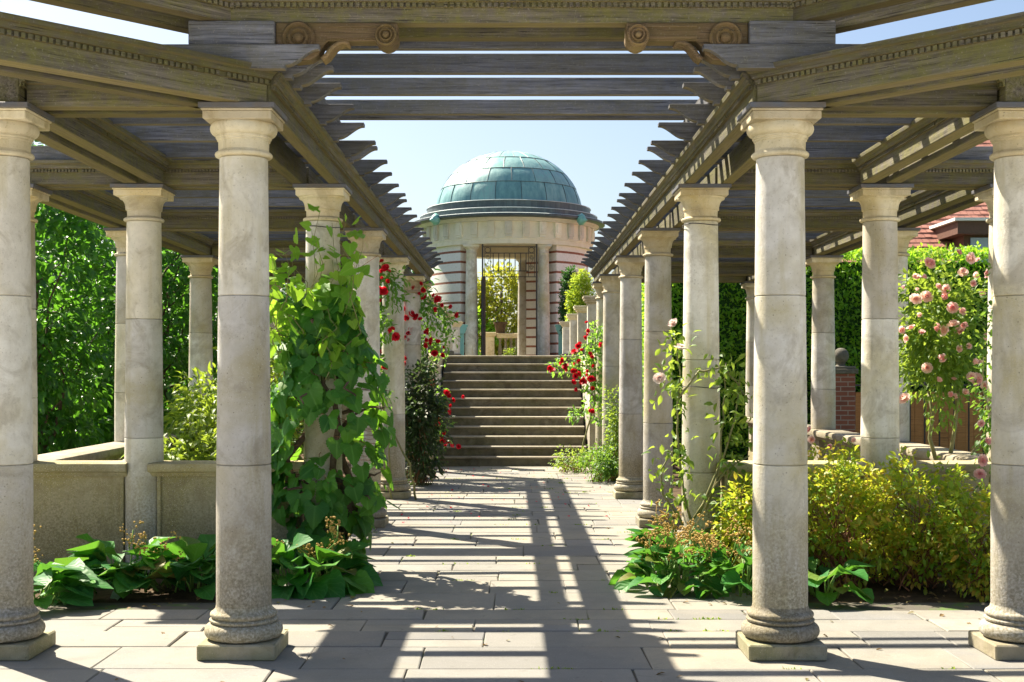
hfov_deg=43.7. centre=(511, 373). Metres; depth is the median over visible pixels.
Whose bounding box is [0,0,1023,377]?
sky
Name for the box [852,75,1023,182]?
beam
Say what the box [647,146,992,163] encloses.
rafter
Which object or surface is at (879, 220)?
stone column
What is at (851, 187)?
cross beam
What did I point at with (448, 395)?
red rose
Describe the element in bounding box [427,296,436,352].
stone pier
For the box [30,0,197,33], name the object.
ring beam
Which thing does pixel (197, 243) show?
beam
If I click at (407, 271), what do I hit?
walk beam
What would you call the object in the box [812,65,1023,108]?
octagon beam
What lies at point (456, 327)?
stone pier
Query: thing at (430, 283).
stone column
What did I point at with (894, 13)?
ring beam
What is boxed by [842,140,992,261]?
tiled house
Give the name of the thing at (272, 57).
rafter
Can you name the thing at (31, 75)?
octagon beam
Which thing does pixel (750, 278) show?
beam
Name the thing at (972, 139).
beam
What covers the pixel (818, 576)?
bergenia plant
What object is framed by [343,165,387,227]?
walk beam
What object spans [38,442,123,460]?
low wall
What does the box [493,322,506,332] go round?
flower pot
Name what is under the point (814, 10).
ring beam
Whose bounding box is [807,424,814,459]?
balustrade
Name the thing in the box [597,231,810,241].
rafter
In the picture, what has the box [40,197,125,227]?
beam
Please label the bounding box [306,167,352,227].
walk beam
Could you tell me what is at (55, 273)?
background tree
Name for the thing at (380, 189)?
rafter
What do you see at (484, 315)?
gate leaf
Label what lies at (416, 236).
rafter
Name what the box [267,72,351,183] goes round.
walk beam
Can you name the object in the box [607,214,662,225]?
rafter
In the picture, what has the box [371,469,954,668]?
joint weeds
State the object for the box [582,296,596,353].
stone pier
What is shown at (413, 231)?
rafter
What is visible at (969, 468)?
parapet wall
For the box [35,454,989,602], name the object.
planting bed
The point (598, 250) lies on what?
rafter
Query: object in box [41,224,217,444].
broadleaf tree
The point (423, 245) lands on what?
rafter
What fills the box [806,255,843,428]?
stone column
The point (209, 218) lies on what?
cross beam
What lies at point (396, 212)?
rafter
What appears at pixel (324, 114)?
rafter
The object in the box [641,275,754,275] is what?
cross beam
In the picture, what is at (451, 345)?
stone pier
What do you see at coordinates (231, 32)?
bearer block
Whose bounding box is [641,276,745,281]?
cross beam
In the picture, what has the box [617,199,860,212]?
rafter
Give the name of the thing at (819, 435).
balustrade
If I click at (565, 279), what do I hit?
clipped tree
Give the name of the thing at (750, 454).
balustrade
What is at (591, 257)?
rafter
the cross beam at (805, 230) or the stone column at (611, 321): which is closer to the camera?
the cross beam at (805, 230)
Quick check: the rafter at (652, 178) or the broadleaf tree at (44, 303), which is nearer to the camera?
the rafter at (652, 178)
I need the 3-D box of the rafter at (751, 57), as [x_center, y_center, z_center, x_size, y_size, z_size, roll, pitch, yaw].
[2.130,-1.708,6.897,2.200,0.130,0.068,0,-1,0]
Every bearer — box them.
[313,98,340,121]
[683,98,711,121]
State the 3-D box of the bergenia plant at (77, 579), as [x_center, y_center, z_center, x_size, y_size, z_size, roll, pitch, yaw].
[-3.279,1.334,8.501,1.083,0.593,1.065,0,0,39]
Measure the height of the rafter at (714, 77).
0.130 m
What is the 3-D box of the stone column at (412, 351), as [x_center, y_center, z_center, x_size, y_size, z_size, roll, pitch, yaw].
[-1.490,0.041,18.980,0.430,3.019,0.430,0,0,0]
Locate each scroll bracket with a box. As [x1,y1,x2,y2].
[276,21,399,65]
[624,21,747,65]
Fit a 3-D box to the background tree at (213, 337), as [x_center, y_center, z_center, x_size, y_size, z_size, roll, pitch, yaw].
[-7.964,-0.566,32.964,6.424,8.104,4.317,0,0,0]
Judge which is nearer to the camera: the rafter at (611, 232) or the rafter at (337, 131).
the rafter at (337, 131)
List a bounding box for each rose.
[379,259,416,499]
[404,281,460,364]
[429,353,463,459]
[545,320,602,452]
[641,318,752,525]
[807,426,901,459]
[898,246,987,459]
[965,254,992,557]
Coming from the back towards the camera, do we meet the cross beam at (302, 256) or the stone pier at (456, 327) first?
the stone pier at (456, 327)
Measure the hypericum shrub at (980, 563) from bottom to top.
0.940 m
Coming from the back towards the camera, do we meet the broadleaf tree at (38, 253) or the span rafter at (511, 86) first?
the broadleaf tree at (38, 253)
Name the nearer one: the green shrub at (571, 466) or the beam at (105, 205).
the beam at (105, 205)
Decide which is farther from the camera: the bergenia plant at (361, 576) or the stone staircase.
the stone staircase
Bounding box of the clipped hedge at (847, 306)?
[642,241,988,462]
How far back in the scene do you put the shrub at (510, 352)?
42.89 m
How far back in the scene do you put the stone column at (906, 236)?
12.90 m
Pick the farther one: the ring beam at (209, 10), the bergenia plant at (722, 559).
the bergenia plant at (722, 559)
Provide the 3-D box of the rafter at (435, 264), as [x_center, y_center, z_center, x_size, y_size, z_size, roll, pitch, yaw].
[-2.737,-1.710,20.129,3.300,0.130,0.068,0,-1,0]
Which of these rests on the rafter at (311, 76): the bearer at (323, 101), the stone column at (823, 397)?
the bearer at (323, 101)
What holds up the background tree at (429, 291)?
on the ground
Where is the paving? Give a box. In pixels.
[0,466,1023,681]
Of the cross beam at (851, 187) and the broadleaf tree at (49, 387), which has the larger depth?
the broadleaf tree at (49, 387)
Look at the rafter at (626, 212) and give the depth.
13.54 m
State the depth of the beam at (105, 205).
11.49 m
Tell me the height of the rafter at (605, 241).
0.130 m
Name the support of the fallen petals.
on the paving
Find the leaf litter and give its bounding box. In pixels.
[34,477,984,681]
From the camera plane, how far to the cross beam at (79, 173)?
9.91 m
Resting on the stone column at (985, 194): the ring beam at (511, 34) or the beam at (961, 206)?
the beam at (961, 206)
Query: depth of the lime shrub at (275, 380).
13.42 m
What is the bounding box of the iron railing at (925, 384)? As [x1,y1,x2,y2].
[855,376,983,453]
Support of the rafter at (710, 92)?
on the walk beam at (716, 136)
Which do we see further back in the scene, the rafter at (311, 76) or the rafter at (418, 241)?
the rafter at (418, 241)
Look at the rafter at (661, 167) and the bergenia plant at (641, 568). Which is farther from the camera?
the rafter at (661, 167)
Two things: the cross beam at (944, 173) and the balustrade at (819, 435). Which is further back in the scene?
the balustrade at (819, 435)
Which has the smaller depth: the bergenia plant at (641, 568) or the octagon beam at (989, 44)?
the octagon beam at (989, 44)
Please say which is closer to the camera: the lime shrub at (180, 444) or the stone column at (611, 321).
the lime shrub at (180, 444)
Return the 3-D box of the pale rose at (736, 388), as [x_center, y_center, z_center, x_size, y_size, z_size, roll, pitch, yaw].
[1.488,0.373,9.755,0.995,1.592,0.385,0,0,0]
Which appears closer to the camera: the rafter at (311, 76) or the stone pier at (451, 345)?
the rafter at (311, 76)
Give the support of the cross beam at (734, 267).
on the stone column
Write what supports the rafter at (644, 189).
on the beam at (918, 205)
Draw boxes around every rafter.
[31,146,377,163]
[105,183,398,197]
[108,104,354,125]
[121,122,364,142]
[148,140,375,158]
[163,193,405,206]
[163,199,406,211]
[164,44,320,70]
[195,222,420,232]
[200,227,423,238]
[213,231,425,241]
[275,251,437,260]
[278,59,323,80]
[289,66,333,90]
[296,83,341,105]
[306,159,387,175]
[315,77,709,95]
[317,53,707,74]
[318,172,391,187]
[326,42,697,50]
[326,100,697,114]
[339,115,684,119]
[353,207,411,219]
[361,214,416,226]
[383,237,429,247]
[389,242,431,251]
[393,247,435,256]
[406,258,440,266]
[407,261,442,269]
[425,253,439,262]
[581,261,616,269]
[582,258,617,266]
[584,254,754,262]
[586,251,754,259]
[589,247,630,254]
[591,241,635,251]
[595,237,640,246]
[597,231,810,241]
[599,228,823,238]
[603,221,828,232]
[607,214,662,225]
[611,207,670,219]
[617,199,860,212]
[619,193,860,206]
[624,183,918,197]
[632,171,704,186]
[638,160,717,176]
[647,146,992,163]
[651,140,877,158]
[658,122,902,141]
[668,104,915,125]
[682,82,726,105]
[693,67,734,91]
[700,59,745,80]
[702,44,859,70]
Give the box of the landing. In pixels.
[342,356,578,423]
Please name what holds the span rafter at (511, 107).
on the bearer at (323, 101)
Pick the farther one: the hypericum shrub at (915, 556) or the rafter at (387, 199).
the rafter at (387, 199)
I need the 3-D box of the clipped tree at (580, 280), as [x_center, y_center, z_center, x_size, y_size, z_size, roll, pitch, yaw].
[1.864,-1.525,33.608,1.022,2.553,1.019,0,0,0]
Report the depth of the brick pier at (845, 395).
20.02 m
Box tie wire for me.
[682,223,719,228]
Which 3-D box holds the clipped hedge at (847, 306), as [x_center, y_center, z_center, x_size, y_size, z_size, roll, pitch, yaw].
[7.000,0.028,22.913,9.769,4.844,1.786,0,0,0]
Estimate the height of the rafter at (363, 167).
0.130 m
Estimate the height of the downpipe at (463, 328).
1.000 m
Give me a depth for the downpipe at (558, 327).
35.15 m
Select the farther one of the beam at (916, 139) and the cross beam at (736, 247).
the cross beam at (736, 247)
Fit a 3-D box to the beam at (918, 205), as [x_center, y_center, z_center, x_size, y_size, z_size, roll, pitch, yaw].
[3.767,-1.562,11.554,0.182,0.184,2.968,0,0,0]
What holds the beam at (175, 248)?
on the stone column at (117, 236)
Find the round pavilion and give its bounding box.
[414,151,604,354]
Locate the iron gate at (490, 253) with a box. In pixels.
[482,244,536,354]
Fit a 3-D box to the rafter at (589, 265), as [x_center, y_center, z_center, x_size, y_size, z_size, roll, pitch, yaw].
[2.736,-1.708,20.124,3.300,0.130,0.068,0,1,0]
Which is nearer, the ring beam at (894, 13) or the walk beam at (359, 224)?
the ring beam at (894, 13)
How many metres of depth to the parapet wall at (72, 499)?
9.98 m
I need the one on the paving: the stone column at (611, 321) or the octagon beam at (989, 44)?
the stone column at (611, 321)
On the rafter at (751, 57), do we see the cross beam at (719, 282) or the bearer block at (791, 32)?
the bearer block at (791, 32)
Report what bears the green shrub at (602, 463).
on the paving
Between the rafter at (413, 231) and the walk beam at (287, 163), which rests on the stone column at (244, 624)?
the walk beam at (287, 163)
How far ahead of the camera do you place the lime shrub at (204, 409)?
14.63 m
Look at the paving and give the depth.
7.88 m
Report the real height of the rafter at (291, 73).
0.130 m
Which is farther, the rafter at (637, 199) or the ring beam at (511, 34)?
the rafter at (637, 199)
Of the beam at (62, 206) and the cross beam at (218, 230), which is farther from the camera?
the cross beam at (218, 230)
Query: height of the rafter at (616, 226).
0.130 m
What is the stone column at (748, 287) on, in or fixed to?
on the balustrade at (750, 454)
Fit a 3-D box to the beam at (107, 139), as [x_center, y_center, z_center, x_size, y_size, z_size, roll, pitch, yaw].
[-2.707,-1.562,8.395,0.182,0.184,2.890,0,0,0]
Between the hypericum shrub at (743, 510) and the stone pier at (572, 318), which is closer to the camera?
the hypericum shrub at (743, 510)
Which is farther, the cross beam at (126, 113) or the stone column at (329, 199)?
the stone column at (329, 199)
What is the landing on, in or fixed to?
on the ground
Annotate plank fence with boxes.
[855,391,985,454]
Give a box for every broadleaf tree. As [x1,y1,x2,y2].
[31,140,116,454]
[35,203,188,452]
[35,226,65,403]
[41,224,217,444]
[162,253,292,418]
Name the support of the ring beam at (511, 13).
on the bearer at (323, 101)
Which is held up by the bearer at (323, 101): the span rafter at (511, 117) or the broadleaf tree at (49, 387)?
the span rafter at (511, 117)
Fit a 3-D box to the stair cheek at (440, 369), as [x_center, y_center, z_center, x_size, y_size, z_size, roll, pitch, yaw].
[-1.475,0.650,23.095,0.400,2.000,3.730,0,0,0]
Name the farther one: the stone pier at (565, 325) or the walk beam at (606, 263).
the stone pier at (565, 325)
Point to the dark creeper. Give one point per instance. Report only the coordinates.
(424, 409)
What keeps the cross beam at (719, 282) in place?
on the stone column at (598, 287)
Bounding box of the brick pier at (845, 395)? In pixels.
[835,348,857,431]
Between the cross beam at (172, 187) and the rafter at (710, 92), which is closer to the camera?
the rafter at (710, 92)
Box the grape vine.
[269,203,401,572]
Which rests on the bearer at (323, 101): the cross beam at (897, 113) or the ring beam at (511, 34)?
the ring beam at (511, 34)
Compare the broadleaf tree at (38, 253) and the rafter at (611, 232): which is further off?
the broadleaf tree at (38, 253)
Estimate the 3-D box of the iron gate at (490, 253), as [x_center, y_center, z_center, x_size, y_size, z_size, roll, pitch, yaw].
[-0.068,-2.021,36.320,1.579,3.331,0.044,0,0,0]
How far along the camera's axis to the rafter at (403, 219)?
14.16 m
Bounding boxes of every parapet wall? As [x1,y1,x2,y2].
[33,460,126,575]
[147,460,303,576]
[717,460,871,576]
[897,460,990,576]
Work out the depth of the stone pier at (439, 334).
25.47 m
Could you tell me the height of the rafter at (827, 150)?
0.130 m
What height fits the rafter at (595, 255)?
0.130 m
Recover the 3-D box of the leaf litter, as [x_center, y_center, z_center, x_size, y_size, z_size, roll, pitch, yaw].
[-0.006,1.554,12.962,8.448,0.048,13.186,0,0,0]
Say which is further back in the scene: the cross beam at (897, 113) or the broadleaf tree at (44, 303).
the broadleaf tree at (44, 303)
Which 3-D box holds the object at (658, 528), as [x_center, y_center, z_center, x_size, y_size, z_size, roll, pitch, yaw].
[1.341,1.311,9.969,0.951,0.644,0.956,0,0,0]
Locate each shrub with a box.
[120,418,216,459]
[163,362,216,459]
[201,318,303,459]
[503,346,517,354]
[547,444,595,472]
[573,438,618,482]
[600,384,618,481]
[707,471,815,581]
[808,441,914,588]
[839,446,989,594]
[932,477,990,602]
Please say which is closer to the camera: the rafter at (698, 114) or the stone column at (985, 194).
the rafter at (698, 114)
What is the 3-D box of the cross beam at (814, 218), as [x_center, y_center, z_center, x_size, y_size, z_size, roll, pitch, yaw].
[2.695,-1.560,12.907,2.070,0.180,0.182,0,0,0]
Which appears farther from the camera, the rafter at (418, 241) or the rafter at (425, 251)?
the rafter at (425, 251)
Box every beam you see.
[0,11,277,101]
[0,65,211,107]
[0,75,171,182]
[25,80,200,109]
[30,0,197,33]
[30,160,291,185]
[30,169,126,226]
[35,131,137,182]
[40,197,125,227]
[41,186,294,189]
[43,110,201,117]
[108,0,236,20]
[126,227,196,254]
[161,209,342,228]
[161,229,342,230]
[161,231,213,254]
[211,240,350,255]
[217,256,350,257]
[231,0,792,27]
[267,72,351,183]
[268,135,305,183]
[269,261,382,274]
[285,276,380,281]
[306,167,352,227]
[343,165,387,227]
[353,214,382,254]
[382,212,410,254]
[383,243,393,254]
[399,28,624,41]
[403,266,411,273]
[406,242,426,273]
[422,263,433,280]
[590,263,601,280]
[597,242,617,273]
[612,266,620,273]
[613,213,641,254]
[630,243,640,254]
[636,165,680,227]
[641,214,670,254]
[641,261,754,274]
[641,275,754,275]
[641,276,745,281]
[642,282,741,282]
[671,167,717,227]
[671,240,812,255]
[671,256,806,257]
[672,72,756,183]
[680,229,862,230]
[681,209,862,228]
[718,135,755,183]
[729,186,982,189]
[732,160,993,185]
[746,11,1023,101]
[746,276,754,280]
[787,0,915,20]
[810,231,862,254]
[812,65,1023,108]
[822,110,980,117]
[823,80,998,109]
[826,0,993,33]
[827,227,897,254]
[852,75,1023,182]
[886,131,988,182]
[897,169,993,226]
[898,197,983,227]
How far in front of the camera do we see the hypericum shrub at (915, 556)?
9.27 m
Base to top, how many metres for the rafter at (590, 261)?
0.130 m
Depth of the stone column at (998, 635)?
7.00 m
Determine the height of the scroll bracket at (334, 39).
0.213 m
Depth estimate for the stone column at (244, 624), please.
6.97 m
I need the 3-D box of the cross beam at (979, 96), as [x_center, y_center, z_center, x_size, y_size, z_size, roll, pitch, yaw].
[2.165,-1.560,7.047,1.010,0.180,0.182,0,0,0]
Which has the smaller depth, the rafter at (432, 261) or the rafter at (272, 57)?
the rafter at (272, 57)
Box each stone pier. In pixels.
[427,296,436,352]
[435,306,448,352]
[445,314,453,354]
[453,321,462,354]
[559,321,569,354]
[566,314,576,354]
[573,306,586,355]
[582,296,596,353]
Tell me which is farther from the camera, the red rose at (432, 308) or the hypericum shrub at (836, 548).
the red rose at (432, 308)
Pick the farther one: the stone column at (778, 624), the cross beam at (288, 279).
the cross beam at (288, 279)
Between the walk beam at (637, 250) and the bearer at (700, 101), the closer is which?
the bearer at (700, 101)
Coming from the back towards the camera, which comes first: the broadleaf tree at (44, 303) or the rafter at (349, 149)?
the broadleaf tree at (44, 303)
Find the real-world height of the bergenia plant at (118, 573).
0.541 m
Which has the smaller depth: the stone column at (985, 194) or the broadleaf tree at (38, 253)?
the stone column at (985, 194)
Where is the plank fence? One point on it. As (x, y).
(917, 427)
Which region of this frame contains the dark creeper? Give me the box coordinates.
[405,353,453,486]
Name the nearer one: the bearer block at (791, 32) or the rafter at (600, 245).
the bearer block at (791, 32)
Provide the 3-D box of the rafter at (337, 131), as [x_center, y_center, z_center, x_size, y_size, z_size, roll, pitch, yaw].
[-2.144,-1.708,9.041,2.200,0.130,0.068,0,0,0]
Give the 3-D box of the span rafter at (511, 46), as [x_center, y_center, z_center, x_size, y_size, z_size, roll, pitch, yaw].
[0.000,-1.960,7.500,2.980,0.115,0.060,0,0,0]
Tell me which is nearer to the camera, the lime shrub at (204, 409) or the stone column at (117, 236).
the stone column at (117, 236)
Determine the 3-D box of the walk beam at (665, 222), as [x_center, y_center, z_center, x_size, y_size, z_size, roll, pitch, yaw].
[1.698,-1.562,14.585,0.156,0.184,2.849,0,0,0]
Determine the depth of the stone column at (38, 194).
10.05 m
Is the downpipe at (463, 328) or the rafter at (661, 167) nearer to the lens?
the rafter at (661, 167)
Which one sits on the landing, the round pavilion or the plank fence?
the round pavilion
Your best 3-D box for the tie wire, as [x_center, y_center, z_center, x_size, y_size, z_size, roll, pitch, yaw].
[1.490,-1.173,10.070,0.303,0.043,0.302,0,0,0]
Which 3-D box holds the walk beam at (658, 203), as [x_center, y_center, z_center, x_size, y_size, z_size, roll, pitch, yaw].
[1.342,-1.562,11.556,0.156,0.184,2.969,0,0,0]
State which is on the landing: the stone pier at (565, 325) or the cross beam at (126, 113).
the stone pier at (565, 325)
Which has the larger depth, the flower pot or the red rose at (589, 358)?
the flower pot
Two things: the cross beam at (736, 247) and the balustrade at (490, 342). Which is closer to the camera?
the cross beam at (736, 247)
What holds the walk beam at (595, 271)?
on the stone column at (611, 321)
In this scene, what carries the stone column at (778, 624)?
on the paving
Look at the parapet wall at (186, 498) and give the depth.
9.98 m
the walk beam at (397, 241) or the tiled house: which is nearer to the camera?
the walk beam at (397, 241)
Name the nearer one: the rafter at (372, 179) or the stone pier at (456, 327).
the rafter at (372, 179)
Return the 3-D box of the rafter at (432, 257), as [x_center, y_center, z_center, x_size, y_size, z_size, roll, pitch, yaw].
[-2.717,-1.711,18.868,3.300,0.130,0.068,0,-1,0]
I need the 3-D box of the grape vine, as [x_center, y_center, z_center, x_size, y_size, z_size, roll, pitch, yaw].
[-1.450,0.161,10.013,1.200,2.863,1.020,0,0,0]
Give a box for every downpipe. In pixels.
[460,325,467,354]
[555,325,561,354]
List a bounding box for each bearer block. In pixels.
[188,21,275,43]
[748,21,835,43]
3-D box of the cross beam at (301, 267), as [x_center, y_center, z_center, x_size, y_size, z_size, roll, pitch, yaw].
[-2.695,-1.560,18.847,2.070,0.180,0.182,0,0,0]
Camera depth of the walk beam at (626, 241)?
14.46 m
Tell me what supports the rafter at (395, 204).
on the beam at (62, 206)
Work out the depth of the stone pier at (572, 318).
28.87 m
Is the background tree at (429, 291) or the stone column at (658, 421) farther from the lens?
the background tree at (429, 291)
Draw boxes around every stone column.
[0,102,55,660]
[30,184,52,461]
[103,228,126,441]
[110,184,176,572]
[180,255,217,428]
[197,102,287,660]
[269,281,283,391]
[292,184,351,574]
[343,228,388,527]
[379,255,410,498]
[403,274,425,477]
[420,281,432,462]
[591,281,603,469]
[597,274,620,477]
[613,255,644,498]
[635,228,680,527]
[672,184,731,574]
[736,102,826,660]
[740,281,754,416]
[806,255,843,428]
[847,184,913,572]
[897,228,920,441]
[968,102,1023,660]
[971,184,993,460]
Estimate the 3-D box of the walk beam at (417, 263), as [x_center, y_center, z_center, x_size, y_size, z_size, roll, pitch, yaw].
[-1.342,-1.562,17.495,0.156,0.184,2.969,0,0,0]
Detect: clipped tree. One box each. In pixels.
[556,265,580,332]
[564,268,596,320]
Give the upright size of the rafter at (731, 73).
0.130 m
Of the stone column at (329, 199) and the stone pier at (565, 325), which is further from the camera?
the stone pier at (565, 325)
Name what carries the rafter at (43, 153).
on the cross beam at (79, 173)
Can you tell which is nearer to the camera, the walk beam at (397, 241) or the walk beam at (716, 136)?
the walk beam at (716, 136)
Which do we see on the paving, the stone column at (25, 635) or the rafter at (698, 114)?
the stone column at (25, 635)
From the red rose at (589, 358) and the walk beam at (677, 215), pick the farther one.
the red rose at (589, 358)
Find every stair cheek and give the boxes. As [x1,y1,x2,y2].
[428,353,442,458]
[579,354,595,465]
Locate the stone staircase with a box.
[435,355,585,466]
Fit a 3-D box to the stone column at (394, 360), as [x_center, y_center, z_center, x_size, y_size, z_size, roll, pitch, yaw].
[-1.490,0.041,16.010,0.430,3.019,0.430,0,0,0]
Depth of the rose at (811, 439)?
11.56 m
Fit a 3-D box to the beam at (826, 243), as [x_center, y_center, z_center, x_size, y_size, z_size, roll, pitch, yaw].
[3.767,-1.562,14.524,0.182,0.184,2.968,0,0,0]
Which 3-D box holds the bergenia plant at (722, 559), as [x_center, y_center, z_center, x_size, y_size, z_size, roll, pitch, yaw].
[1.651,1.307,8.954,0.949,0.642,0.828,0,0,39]
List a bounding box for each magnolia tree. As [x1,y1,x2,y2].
[477,259,517,354]
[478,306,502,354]
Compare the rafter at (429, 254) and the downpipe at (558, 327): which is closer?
the rafter at (429, 254)
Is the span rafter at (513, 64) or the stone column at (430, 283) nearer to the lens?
the span rafter at (513, 64)
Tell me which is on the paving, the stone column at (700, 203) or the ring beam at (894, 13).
the stone column at (700, 203)
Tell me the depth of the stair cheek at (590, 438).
21.71 m
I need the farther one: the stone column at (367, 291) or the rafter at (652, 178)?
the stone column at (367, 291)
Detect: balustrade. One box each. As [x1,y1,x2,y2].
[164,429,209,456]
[480,332,517,354]
[746,417,752,459]
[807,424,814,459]
[808,429,860,459]
[900,442,983,459]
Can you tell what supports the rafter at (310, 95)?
on the walk beam at (307, 136)
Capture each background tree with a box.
[36,204,113,433]
[108,252,298,432]
[279,268,441,446]
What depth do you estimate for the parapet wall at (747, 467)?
9.97 m
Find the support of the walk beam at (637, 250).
on the stone column at (629, 483)
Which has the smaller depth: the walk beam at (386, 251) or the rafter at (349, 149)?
the rafter at (349, 149)
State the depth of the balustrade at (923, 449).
11.55 m
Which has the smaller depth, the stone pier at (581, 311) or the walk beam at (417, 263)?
the walk beam at (417, 263)
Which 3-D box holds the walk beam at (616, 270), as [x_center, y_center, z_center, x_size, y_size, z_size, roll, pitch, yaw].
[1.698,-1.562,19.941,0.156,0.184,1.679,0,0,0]
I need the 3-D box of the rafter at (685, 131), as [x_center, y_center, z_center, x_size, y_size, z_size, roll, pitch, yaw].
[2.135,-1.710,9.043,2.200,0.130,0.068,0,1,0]
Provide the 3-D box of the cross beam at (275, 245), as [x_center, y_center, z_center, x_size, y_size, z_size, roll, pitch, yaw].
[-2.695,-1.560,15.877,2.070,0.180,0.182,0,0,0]
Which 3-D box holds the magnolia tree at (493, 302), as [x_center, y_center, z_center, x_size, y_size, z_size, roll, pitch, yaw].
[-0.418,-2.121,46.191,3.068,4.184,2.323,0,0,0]
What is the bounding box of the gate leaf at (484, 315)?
[481,277,485,354]
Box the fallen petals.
[401,467,606,522]
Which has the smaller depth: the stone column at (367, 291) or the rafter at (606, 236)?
the stone column at (367, 291)
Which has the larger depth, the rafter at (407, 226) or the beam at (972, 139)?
the rafter at (407, 226)
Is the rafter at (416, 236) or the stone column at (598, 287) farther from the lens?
the stone column at (598, 287)
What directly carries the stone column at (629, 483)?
on the paving
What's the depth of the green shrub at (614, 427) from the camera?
18.45 m
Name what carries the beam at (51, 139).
on the stone column at (25, 635)
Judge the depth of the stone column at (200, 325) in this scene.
15.89 m
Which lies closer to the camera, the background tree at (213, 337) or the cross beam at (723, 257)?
the cross beam at (723, 257)
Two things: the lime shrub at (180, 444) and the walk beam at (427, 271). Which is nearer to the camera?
the lime shrub at (180, 444)
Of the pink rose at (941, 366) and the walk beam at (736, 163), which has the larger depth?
the pink rose at (941, 366)
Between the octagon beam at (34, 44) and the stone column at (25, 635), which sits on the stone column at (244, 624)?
the octagon beam at (34, 44)
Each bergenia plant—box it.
[34,524,113,608]
[40,520,208,604]
[103,531,277,599]
[271,516,382,599]
[608,511,745,599]
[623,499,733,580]
[675,514,752,598]
[808,556,876,605]
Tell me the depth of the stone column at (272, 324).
20.38 m
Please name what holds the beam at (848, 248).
on the stone column at (823, 397)
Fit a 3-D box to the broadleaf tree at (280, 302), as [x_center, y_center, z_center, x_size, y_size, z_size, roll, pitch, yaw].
[-5.204,-0.552,23.501,2.998,6.210,2.703,0,0,0]
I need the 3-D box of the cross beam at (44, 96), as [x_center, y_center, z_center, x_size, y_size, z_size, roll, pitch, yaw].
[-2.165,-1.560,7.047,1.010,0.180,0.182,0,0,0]

